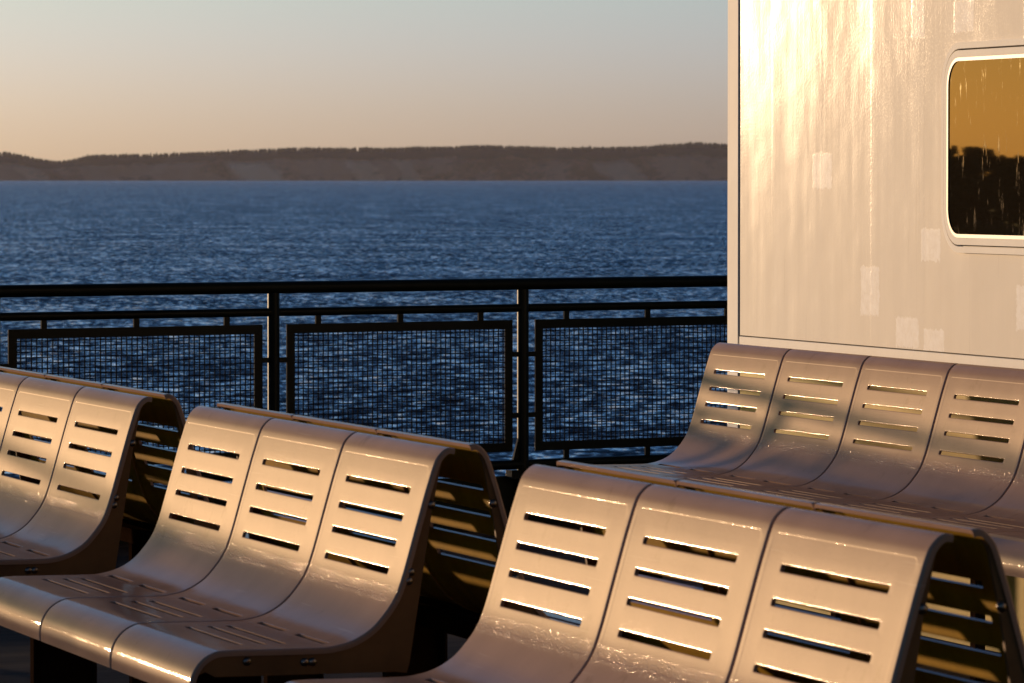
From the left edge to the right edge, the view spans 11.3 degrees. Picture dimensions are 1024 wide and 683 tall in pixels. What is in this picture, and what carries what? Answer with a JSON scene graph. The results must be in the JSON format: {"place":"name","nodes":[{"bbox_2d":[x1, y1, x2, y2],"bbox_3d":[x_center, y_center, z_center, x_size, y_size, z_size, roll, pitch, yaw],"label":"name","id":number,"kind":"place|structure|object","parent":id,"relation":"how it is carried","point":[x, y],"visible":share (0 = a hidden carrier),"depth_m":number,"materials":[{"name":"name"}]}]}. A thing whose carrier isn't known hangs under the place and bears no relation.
{"place":"outdoors","nodes":[
{"label":"outdoors","id":0,"kind":"place"},
{"bbox_2d":[0,181,727,487],"bbox_3d":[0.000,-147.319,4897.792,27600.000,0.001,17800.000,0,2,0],"label":"sea","id":1,"kind":"structure","parent":0,"point":[81,232],"depth_m":447.42,"materials":[{"name":"blue liquid"}]},
{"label":"hull","id":2,"kind":"structure","parent":1,"relation":"in","visible":0},
{"bbox_2d":[0,523,1000,682],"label":"deck","id":3,"kind":"structure","parent":2,"relation":"on","point":[14,656],"depth_m":15.41,"materials":[{"name":"paint"}]},
{"bbox_2d":[0,366,323,682],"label":"double bench","id":4,"kind":"object","parent":3,"relation":"on","point":[60,516],"visible":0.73,"depth_m":12.66,"materials":[{"name":"paint"}]},
{"bbox_2d":[0,403,581,682],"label":"double bench","id":5,"kind":"object","parent":3,"relation":"on","point":[324,588],"visible":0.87,"depth_m":10.54,"materials":[{"name":"paint"}]},
{"bbox_2d":[0,275,726,543],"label":"deck railing","id":6,"kind":"object","parent":3,"relation":"on","point":[521,462],"visible":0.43,"depth_m":20.31,"materials":[{"name":"metal"}]},
{"bbox_2d":[287,460,1023,682],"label":"double bench","id":7,"kind":"object","parent":3,"relation":"on","point":[746,559],"visible":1,"depth_m":8.30,"materials":[{"name":"paint"}]},
{"bbox_2d":[597,342,1023,680],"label":"long bench","id":8,"kind":"object","parent":3,"relation":"on","point":[924,478],"visible":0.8,"depth_m":14.79,"materials":[{"name":"paint"}]},
{"bbox_2d":[727,0,1023,652],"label":"deckhouse","id":9,"kind":"object","parent":3,"relation":"on","point":[875,177],"visible":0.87,"depth_m":15.93,"materials":[{"name":"paint"}]},
{"bbox_2d":[941,38,1023,254],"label":"window","id":10,"kind":"structure","parent":9,"relation":"in","point":[982,90],"depth_m":15.13,"materials":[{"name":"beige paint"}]},
{"bbox_2d":[0,146,727,180],"bbox_3d":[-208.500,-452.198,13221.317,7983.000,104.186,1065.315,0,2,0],"label":"hills","id":11,"kind":"structure","parent":0,"point":[694,163],"depth_m":12749.99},
{"bbox_2d":[0,142,727,164],"bbox_3d":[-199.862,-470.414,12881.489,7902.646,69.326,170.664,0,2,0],"label":"woodland","id":12,"kind":"object","parent":11,"relation":"on","point":[384,149],"visible":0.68,"depth_m":12815.77,"materials":[{"name":"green plant"}]},
{"bbox_2d":[0,0,727,161],"label":"sky","id":13,"kind":"structure","parent":0,"point":[79,78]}
]}

